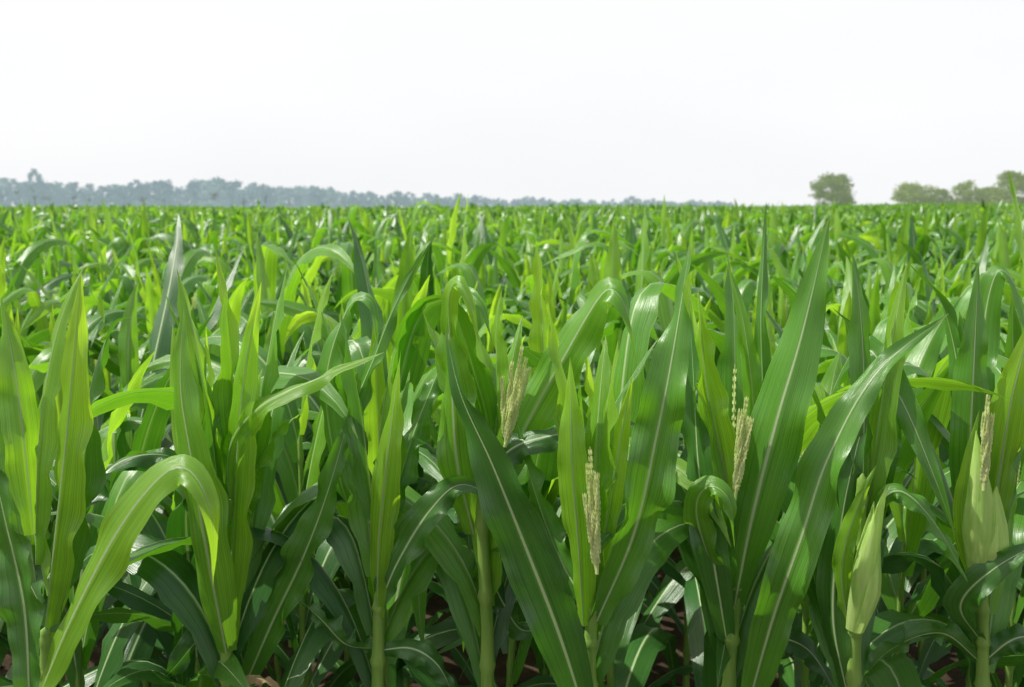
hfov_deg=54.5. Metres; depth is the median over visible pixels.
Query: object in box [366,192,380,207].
tree
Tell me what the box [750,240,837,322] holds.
corn plant
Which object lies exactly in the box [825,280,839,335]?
corn plant
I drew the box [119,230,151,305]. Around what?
corn plant
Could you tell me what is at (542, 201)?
tree
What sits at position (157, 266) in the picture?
corn plant
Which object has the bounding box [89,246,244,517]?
corn plant
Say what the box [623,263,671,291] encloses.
corn plant
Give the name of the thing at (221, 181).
tree
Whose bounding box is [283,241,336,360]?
corn plant
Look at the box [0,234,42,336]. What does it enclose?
corn plant
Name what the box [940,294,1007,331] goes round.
corn plant
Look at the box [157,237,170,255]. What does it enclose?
corn plant
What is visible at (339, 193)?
tree
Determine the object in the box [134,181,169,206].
tree
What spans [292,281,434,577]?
corn plant
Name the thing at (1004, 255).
corn plant
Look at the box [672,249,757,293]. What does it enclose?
corn plant
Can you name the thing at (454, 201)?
tree
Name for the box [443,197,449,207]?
tree
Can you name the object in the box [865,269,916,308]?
corn plant
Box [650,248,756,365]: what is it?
corn plant
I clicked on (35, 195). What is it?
tree
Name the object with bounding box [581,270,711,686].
corn plant
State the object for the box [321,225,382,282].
corn plant
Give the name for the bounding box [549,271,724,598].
corn plant
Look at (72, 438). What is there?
corn plant
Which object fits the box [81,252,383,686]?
corn plant
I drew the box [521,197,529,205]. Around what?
tree
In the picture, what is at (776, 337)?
corn plant
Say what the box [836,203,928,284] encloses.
corn plant
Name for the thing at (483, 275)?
corn plant
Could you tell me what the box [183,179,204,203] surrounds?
tree
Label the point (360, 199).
tree
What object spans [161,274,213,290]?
corn plant
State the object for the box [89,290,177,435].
corn plant
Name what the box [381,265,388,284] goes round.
corn plant
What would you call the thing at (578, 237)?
corn plant
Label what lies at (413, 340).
corn plant
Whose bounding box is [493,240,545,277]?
corn plant
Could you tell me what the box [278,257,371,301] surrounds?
corn plant
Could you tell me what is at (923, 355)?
corn plant
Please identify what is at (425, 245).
corn plant
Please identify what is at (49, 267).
corn plant
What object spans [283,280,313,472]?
corn plant
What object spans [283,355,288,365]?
corn plant
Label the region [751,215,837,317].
corn plant
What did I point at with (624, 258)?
corn plant
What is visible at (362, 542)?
corn plant
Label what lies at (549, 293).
corn plant
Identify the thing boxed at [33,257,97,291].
corn plant
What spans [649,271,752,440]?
corn plant
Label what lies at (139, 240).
corn plant
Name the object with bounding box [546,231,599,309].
corn plant
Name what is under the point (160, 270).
corn plant
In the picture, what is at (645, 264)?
corn plant
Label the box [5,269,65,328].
corn plant
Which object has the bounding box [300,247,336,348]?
corn plant
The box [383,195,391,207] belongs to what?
tree
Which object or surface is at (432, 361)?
corn plant
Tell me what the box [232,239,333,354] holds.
corn plant
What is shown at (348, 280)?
corn plant
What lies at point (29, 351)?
corn plant
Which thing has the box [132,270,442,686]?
corn plant
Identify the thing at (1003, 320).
corn plant
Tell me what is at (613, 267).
corn plant
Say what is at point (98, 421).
corn plant
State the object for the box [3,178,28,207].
tree
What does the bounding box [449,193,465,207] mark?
tree
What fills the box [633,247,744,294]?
corn plant
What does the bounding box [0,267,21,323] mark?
corn plant
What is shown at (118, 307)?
corn plant
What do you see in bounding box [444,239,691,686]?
corn plant
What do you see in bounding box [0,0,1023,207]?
sky
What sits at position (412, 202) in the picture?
tree
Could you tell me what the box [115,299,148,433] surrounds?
corn plant
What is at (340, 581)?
corn plant
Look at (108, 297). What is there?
corn plant
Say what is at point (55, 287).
corn plant
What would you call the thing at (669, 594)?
corn plant
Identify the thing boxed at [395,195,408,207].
tree
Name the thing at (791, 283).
corn plant
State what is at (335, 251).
corn plant
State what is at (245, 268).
corn plant
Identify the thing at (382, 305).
corn plant
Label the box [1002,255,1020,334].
corn plant
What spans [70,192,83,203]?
tree
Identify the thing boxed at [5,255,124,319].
corn plant
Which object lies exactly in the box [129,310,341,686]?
corn plant
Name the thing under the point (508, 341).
corn plant
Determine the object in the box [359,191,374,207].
tree
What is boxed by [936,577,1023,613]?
corn plant
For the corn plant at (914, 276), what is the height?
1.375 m
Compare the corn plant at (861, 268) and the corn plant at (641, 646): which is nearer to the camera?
the corn plant at (641, 646)
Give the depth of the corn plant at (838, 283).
7.06 m
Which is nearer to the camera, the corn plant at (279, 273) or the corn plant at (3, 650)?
the corn plant at (3, 650)
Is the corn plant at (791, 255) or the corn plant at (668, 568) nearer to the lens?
the corn plant at (668, 568)
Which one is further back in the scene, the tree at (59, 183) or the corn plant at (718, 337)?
the tree at (59, 183)
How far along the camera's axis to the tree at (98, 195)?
401.88 m
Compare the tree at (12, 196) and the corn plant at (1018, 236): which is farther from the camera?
the tree at (12, 196)
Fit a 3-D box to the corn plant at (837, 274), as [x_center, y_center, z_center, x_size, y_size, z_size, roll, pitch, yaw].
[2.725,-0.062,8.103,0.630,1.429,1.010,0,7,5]
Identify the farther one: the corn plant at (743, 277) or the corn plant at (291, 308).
the corn plant at (743, 277)
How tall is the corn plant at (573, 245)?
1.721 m
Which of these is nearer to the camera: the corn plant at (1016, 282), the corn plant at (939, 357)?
the corn plant at (939, 357)
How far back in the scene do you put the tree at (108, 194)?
405.63 m
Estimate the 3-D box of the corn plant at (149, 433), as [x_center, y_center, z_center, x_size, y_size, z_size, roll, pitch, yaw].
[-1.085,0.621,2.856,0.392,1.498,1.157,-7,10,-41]
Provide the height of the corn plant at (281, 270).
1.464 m
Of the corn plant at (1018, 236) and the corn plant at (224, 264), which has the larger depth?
the corn plant at (224, 264)
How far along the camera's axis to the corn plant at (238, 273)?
8.18 m
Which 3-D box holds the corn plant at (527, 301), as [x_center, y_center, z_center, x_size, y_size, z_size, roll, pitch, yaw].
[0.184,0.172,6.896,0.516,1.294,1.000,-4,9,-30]
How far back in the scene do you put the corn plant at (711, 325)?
4.52 m
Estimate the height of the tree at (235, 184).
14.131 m
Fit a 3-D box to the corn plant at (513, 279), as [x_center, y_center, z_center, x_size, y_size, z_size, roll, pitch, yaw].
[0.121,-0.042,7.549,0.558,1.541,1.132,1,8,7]
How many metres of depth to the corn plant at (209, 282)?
6.80 m
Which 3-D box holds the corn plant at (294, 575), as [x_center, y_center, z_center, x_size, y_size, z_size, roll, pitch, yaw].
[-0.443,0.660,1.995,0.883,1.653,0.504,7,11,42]
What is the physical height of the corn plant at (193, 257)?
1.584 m
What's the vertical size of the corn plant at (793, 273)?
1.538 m
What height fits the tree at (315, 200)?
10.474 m
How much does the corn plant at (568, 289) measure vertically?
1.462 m
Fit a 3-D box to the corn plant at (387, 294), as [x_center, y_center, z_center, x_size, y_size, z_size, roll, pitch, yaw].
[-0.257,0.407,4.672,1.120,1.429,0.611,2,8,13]
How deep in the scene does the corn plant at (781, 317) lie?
5.19 m
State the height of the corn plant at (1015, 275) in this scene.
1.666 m
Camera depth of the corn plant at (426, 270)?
4.74 m
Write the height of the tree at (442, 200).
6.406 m
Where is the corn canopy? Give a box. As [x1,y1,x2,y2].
[0,194,1023,350]
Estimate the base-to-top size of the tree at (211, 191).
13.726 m
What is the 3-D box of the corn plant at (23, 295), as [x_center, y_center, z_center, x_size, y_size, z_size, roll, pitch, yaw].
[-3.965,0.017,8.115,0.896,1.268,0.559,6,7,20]
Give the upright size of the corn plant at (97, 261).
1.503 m
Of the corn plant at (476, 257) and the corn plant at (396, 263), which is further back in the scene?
the corn plant at (396, 263)
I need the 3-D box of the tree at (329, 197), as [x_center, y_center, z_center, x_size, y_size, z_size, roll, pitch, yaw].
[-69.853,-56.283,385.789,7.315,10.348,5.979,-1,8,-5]
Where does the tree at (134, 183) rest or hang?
on the ground
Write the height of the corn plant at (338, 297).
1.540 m
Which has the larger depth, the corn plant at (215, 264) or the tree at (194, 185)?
the tree at (194, 185)
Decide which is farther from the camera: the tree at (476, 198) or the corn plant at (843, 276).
the tree at (476, 198)
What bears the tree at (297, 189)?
on the ground
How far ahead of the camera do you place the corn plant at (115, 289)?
5.69 m
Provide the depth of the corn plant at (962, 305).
3.30 m
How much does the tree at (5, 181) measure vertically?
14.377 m
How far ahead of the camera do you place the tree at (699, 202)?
425.63 m
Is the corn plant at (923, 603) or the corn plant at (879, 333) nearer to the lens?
the corn plant at (923, 603)
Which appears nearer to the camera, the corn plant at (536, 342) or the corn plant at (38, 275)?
the corn plant at (536, 342)
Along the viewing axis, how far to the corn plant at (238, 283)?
5.73 m
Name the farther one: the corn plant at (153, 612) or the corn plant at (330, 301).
the corn plant at (330, 301)
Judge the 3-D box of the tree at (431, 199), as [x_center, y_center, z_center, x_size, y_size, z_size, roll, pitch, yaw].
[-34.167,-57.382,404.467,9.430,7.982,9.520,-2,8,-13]
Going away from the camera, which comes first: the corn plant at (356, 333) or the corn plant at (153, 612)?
the corn plant at (153, 612)
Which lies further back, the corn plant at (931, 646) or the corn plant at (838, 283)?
the corn plant at (838, 283)
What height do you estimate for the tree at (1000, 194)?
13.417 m
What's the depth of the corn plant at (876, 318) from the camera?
4.37 m
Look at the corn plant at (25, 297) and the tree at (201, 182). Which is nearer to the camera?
the corn plant at (25, 297)
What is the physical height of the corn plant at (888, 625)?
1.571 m
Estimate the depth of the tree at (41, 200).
397.75 m
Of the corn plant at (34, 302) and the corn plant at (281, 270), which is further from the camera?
the corn plant at (281, 270)
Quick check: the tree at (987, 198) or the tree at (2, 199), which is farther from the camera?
the tree at (2, 199)
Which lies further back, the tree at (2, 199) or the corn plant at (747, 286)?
the tree at (2, 199)
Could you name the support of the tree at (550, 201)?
on the ground
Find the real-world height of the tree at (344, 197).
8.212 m
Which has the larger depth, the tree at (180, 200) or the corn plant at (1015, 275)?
the tree at (180, 200)
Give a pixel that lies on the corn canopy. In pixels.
(958, 232)
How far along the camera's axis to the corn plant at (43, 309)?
4.08 m
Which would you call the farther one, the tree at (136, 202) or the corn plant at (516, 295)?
the tree at (136, 202)
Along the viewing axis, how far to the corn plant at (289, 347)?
5.08 m
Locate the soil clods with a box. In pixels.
[0,610,933,685]
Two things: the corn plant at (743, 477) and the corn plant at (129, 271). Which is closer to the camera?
the corn plant at (743, 477)
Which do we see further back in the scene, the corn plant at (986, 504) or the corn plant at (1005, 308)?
the corn plant at (1005, 308)
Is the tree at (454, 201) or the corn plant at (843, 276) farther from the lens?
the tree at (454, 201)
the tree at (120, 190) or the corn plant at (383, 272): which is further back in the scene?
the tree at (120, 190)
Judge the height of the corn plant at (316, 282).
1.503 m
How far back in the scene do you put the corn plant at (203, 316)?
4.18 m
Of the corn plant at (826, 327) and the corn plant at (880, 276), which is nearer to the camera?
the corn plant at (826, 327)
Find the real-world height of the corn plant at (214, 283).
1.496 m
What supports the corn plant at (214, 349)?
on the ground
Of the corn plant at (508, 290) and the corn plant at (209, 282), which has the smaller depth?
the corn plant at (508, 290)
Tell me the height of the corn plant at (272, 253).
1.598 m
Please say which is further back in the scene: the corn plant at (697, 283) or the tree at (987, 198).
the tree at (987, 198)
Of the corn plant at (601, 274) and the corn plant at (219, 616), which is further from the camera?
the corn plant at (601, 274)
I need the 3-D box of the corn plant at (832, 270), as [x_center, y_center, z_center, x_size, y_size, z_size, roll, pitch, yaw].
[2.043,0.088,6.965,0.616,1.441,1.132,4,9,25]
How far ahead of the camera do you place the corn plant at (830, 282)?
6.33 m
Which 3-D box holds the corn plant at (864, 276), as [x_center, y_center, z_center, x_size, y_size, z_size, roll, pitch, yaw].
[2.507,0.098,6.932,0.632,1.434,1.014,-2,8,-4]
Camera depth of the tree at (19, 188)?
430.41 m
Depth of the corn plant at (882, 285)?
6.25 m
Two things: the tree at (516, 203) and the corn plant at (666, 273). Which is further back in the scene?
the tree at (516, 203)
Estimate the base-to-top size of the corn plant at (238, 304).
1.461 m
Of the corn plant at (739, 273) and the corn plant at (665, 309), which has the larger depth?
the corn plant at (739, 273)
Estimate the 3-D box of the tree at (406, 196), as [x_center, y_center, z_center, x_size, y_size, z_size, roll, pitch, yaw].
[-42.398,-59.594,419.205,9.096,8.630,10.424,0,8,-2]
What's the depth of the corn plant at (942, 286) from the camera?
6.36 m
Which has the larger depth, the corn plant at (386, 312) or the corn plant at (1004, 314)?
the corn plant at (1004, 314)
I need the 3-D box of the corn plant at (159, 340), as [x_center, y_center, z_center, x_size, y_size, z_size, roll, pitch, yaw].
[-1.298,0.450,3.251,0.435,1.730,1.316,3,8,23]
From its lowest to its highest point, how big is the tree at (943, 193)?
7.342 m
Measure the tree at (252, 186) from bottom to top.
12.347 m
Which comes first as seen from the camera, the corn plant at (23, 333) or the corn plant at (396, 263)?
the corn plant at (23, 333)
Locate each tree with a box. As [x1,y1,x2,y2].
[0,178,22,206]
[0,189,8,206]
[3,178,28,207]
[6,182,44,200]
[18,168,46,205]
[31,180,59,206]
[33,182,71,206]
[54,181,75,204]
[54,182,89,206]
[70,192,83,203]
[77,183,97,206]
[90,191,107,206]
[92,185,117,205]
[105,184,142,206]
[118,185,142,206]
[125,179,142,203]
[131,181,154,204]
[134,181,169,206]
[145,179,185,206]
[174,190,188,205]
[182,180,203,205]
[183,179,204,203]
[183,192,193,206]
[191,176,242,207]
[197,177,230,207]
[218,182,235,206]
[225,178,246,200]
[233,190,253,206]
[240,182,261,206]
[253,184,276,207]
[258,186,292,207]
[270,186,291,207]
[276,188,303,207]
[290,185,312,207]
[300,185,323,206]
[308,186,329,206]
[318,187,332,206]
[323,186,341,207]
[332,191,345,205]
[338,192,349,207]
[344,190,359,206]
[356,194,362,204]
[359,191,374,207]
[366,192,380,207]
[373,196,380,207]
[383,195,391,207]
[384,190,405,207]
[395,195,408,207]
[402,192,420,206]
[409,196,417,205]
[417,192,436,206]
[438,196,445,206]
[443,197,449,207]
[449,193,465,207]
[449,198,460,207]
[468,194,478,204]
[474,195,484,206]
[479,197,489,206]
[492,198,502,206]
[512,199,519,206]
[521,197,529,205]
[522,196,536,205]
[536,197,544,205]
[546,199,554,206]
[624,196,637,205]
[696,199,705,205]
[808,172,855,205]
[890,181,943,204]
[922,188,953,207]
[945,180,985,204]
[969,186,1006,208]
[985,170,1023,208]
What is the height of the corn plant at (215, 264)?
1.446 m
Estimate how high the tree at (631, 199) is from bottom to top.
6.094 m
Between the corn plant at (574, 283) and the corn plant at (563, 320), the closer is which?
the corn plant at (563, 320)
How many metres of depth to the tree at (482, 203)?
413.12 m
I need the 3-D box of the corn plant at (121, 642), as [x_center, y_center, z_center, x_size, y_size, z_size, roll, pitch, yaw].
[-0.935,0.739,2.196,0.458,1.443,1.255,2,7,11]
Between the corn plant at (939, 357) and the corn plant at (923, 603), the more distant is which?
the corn plant at (939, 357)
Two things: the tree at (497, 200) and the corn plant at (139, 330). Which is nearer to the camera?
the corn plant at (139, 330)
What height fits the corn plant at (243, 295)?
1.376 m
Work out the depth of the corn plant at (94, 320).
3.97 m
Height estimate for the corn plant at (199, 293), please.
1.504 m
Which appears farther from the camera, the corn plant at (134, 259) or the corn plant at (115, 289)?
the corn plant at (134, 259)
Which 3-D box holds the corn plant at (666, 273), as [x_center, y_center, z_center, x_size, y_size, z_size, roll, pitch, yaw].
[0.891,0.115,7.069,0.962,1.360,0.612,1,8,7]
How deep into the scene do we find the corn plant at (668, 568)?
2.71 m
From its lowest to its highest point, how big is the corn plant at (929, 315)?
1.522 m
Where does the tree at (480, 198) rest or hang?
on the ground
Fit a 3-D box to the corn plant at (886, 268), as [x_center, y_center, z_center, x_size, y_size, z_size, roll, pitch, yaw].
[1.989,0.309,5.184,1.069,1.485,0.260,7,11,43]
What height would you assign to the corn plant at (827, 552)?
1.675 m
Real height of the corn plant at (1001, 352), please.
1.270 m
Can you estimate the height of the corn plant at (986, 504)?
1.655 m
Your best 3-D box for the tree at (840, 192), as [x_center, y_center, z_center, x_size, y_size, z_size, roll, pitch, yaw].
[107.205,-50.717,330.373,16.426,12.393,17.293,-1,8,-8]
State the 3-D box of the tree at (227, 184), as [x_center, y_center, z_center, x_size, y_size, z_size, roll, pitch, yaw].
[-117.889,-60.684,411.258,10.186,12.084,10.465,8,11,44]
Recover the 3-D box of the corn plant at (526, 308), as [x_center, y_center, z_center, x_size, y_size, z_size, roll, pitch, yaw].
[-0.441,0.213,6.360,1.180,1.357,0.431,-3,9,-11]
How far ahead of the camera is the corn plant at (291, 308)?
3.14 m
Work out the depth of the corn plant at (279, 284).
5.30 m
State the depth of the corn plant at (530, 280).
5.07 m
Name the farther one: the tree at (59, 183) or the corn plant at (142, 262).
the tree at (59, 183)
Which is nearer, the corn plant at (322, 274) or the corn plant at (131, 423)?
the corn plant at (131, 423)
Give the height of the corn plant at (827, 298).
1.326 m
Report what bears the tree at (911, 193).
on the ground
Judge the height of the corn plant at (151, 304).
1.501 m
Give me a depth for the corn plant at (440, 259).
7.20 m
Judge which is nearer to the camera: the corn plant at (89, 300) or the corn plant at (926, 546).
the corn plant at (926, 546)
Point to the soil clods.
(328, 680)
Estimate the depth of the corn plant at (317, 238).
8.05 m
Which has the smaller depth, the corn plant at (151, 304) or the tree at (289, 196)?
the corn plant at (151, 304)
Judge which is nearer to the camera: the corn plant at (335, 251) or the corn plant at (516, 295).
the corn plant at (335, 251)
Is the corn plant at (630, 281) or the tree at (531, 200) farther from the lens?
the tree at (531, 200)
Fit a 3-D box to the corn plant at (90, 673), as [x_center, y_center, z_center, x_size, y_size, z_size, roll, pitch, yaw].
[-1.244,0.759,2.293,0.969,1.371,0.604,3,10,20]
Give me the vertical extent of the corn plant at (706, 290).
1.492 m
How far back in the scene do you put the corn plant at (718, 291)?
4.26 m
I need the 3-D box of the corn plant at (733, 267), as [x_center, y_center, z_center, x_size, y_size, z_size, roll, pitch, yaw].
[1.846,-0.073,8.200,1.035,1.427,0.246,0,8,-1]
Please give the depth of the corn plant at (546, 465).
2.19 m
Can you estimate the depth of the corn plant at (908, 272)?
7.48 m
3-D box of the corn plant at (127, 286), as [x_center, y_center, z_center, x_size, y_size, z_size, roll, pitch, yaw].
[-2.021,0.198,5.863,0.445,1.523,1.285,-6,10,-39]
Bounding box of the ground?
[0,454,1019,686]
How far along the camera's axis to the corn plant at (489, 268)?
7.91 m
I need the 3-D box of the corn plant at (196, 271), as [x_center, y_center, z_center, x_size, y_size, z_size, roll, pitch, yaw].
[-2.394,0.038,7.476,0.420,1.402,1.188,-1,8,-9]
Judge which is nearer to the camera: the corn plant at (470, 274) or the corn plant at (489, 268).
the corn plant at (470, 274)
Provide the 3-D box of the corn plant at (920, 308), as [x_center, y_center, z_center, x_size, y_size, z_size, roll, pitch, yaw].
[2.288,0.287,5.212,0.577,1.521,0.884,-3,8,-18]
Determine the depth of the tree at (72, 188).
417.66 m
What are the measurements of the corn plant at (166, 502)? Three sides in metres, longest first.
1.437 x 1.016 x 0.633 m
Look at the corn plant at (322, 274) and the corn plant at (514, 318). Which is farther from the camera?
the corn plant at (322, 274)
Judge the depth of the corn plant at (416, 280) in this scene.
5.48 m
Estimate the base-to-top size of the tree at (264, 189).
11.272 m
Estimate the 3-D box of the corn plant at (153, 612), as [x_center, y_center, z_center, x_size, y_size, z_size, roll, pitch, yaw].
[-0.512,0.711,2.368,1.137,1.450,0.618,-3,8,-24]
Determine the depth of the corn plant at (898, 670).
2.04 m
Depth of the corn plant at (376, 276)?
5.72 m
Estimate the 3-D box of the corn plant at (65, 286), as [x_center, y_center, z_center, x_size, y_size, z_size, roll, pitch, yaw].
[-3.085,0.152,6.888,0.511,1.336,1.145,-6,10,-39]
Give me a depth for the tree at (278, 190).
411.99 m
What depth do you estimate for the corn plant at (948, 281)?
7.21 m
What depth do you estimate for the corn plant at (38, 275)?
6.08 m
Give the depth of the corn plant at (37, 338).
3.82 m
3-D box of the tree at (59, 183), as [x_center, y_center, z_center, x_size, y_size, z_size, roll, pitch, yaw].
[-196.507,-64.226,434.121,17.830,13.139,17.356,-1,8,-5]
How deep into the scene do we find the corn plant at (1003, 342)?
3.90 m
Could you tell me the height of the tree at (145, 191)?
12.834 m
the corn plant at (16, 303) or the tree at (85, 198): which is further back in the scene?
the tree at (85, 198)
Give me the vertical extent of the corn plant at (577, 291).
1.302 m
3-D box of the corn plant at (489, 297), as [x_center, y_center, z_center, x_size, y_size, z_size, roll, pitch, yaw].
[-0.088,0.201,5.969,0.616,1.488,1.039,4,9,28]
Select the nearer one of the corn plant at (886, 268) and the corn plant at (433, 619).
the corn plant at (433, 619)
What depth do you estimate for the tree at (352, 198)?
401.23 m
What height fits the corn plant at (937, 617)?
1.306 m
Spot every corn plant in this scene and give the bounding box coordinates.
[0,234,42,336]
[0,264,191,686]
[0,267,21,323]
[0,288,50,348]
[0,310,148,406]
[0,350,159,686]
[0,363,53,680]
[0,417,171,686]
[0,454,219,686]
[1,266,109,324]
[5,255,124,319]
[5,261,109,348]
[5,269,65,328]
[6,280,26,302]
[10,238,83,318]
[12,275,113,309]
[18,271,44,335]
[20,278,147,387]
[21,290,63,300]
[22,235,55,277]
[23,250,68,333]
[23,347,43,355]
[25,327,143,361]
[26,264,64,301]
[29,213,183,657]
[29,269,103,300]
[31,267,142,387]
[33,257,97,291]
[46,303,106,650]
[48,244,145,325]
[49,470,177,686]
[51,326,357,686]
[54,330,317,513]
[60,387,465,686]
[61,251,166,291]
[65,276,192,340]
[66,238,170,295]
[66,266,214,515]
[72,260,165,360]
[78,240,162,284]
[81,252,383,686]
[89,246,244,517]
[89,255,165,295]
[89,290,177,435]
[98,313,213,686]
[99,307,356,627]
[102,240,137,278]
[104,262,155,327]
[109,265,347,686]
[109,296,215,391]
[112,244,236,513]
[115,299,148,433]
[118,251,198,322]
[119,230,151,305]
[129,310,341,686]
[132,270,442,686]
[145,262,210,283]
[146,234,215,288]
[147,232,353,646]
[154,249,245,304]
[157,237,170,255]
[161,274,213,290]
[190,270,324,365]
[191,232,477,686]
[191,260,292,329]
[191,266,209,291]
[195,256,244,296]
[199,246,242,280]
[205,265,252,284]
[213,263,243,278]
[216,277,254,329]
[227,280,253,292]
[228,274,285,360]
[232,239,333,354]
[235,233,317,290]
[237,253,320,277]
[239,244,319,462]
[242,244,333,309]
[249,244,301,353]
[250,218,452,686]
[252,323,466,686]
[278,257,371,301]
[281,297,435,662]
[283,219,576,686]
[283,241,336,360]
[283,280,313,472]
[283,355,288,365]
[285,269,389,468]
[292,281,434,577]
[296,227,351,305]
[297,287,415,441]
[299,277,370,350]
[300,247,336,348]
[301,275,342,358]
[303,300,390,440]
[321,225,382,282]
[325,240,419,320]
[327,242,466,307]
[334,281,490,492]
[337,270,636,686]
[340,242,359,336]
[377,287,385,315]
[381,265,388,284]
[382,293,653,684]
[392,237,421,277]
[403,330,730,686]
[412,194,475,292]
[412,263,434,366]
[412,313,531,580]
[417,230,453,289]
[418,237,471,424]
[419,234,657,686]
[425,330,579,626]
[429,263,529,368]
[429,342,547,526]
[434,293,529,353]
[438,282,710,686]
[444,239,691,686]
[446,338,697,686]
[450,197,498,315]
[450,254,529,299]
[478,243,531,352]
[484,279,563,311]
[485,254,558,353]
[486,265,499,282]
[487,230,634,348]
[488,270,531,323]
[489,236,557,321]
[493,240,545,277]
[500,283,527,354]
[503,253,682,437]
[503,265,558,345]
[503,292,556,338]
[505,280,583,328]
[507,271,583,376]
[512,287,561,317]
[512,298,573,333]
[521,218,587,315]
[543,243,724,402]
[546,213,601,313]
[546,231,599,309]
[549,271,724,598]
[552,244,631,285]
[557,281,673,308]
[563,241,639,307]
[575,351,599,398]
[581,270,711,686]
[583,218,682,675]
[590,254,1010,686]
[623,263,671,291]
[630,207,916,686]
[630,266,670,278]
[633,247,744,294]
[635,206,728,345]
[648,248,742,349]
[648,305,784,389]
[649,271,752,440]
[649,329,661,347]
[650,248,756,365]
[657,240,716,278]
[659,310,819,686]
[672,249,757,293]
[672,271,777,330]
[691,255,779,350]
[692,250,733,287]
[703,225,776,312]
[708,292,843,374]
[711,247,751,285]
[714,265,777,316]
[716,277,831,366]
[741,253,967,686]
[748,251,794,312]
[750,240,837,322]
[750,282,835,312]
[750,285,830,337]
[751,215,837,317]
[751,278,961,685]
[753,248,842,324]
[768,256,852,385]
[771,277,841,316]
[771,355,794,686]
[777,261,844,301]
[782,350,951,686]
[797,246,923,324]
[798,354,1023,686]
[823,317,919,684]
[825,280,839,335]
[826,240,906,335]
[828,245,931,308]
[828,295,1023,686]
[833,252,851,295]
[833,262,875,292]
[834,250,865,282]
[834,263,1023,686]
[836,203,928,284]
[838,258,921,310]
[840,268,882,302]
[841,283,1023,679]
[861,255,939,303]
[864,248,1022,320]
[865,254,909,291]
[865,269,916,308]
[869,261,958,331]
[877,273,1004,686]
[883,263,998,517]
[885,551,1023,676]
[896,254,971,325]
[900,233,994,308]
[903,532,1023,679]
[906,258,910,284]
[910,264,925,325]
[914,318,999,644]
[915,255,971,463]
[924,233,988,297]
[936,260,1008,332]
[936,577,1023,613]
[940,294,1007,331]
[950,299,1018,352]
[984,268,1020,326]
[990,171,1023,331]
[997,218,1010,268]
[998,330,1003,356]
[1000,317,1007,332]
[1000,336,1005,349]
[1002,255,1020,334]
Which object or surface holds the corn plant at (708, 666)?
on the ground
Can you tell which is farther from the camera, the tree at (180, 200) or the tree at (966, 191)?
the tree at (180, 200)
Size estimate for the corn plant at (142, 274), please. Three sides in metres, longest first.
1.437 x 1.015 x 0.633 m
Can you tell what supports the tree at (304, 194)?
on the ground
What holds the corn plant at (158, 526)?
on the ground
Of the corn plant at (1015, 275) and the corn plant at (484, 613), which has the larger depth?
the corn plant at (1015, 275)
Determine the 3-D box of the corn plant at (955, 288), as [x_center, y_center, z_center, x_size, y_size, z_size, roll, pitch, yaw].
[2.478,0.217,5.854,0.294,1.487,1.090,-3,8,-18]
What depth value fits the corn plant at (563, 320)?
3.93 m
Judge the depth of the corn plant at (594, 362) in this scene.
3.98 m
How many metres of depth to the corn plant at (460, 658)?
2.93 m
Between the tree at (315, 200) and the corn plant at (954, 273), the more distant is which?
the tree at (315, 200)
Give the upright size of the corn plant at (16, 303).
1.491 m
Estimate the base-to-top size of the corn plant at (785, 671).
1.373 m
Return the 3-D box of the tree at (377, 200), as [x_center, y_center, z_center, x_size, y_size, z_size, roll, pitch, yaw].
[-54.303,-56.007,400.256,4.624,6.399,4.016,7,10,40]
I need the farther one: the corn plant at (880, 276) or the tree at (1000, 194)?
the tree at (1000, 194)
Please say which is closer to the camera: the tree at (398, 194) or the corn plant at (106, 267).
the corn plant at (106, 267)
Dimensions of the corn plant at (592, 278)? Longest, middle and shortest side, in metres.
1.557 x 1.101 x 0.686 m
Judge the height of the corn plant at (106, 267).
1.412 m
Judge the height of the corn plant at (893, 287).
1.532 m
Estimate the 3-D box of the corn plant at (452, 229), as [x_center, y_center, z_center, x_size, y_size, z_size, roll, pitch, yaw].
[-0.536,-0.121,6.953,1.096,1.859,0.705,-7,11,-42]
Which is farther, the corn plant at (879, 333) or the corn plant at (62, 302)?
the corn plant at (62, 302)
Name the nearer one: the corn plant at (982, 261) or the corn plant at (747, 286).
the corn plant at (747, 286)
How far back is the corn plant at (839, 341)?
3.81 m
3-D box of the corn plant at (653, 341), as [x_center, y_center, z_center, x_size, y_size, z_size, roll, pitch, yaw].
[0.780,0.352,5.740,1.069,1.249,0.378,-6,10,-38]
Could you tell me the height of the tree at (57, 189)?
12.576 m
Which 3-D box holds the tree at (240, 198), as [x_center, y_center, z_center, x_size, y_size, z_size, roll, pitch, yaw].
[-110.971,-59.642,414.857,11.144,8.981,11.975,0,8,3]
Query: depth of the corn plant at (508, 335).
6.33 m
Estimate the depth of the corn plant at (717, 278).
5.81 m
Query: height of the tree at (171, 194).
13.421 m
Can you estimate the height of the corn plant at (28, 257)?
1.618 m
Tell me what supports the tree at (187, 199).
on the ground
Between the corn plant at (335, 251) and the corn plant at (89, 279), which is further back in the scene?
the corn plant at (89, 279)
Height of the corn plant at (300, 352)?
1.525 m
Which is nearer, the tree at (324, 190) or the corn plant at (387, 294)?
the corn plant at (387, 294)
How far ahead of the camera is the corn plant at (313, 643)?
1.98 m
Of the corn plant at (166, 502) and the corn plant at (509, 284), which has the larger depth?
the corn plant at (509, 284)
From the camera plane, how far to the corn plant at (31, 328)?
6.51 m
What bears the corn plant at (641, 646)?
on the ground
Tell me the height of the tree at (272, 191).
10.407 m
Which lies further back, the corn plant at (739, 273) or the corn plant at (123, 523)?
the corn plant at (739, 273)
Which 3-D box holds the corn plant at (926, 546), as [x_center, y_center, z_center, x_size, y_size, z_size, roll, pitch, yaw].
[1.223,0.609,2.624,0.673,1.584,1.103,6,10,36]
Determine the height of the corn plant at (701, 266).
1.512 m

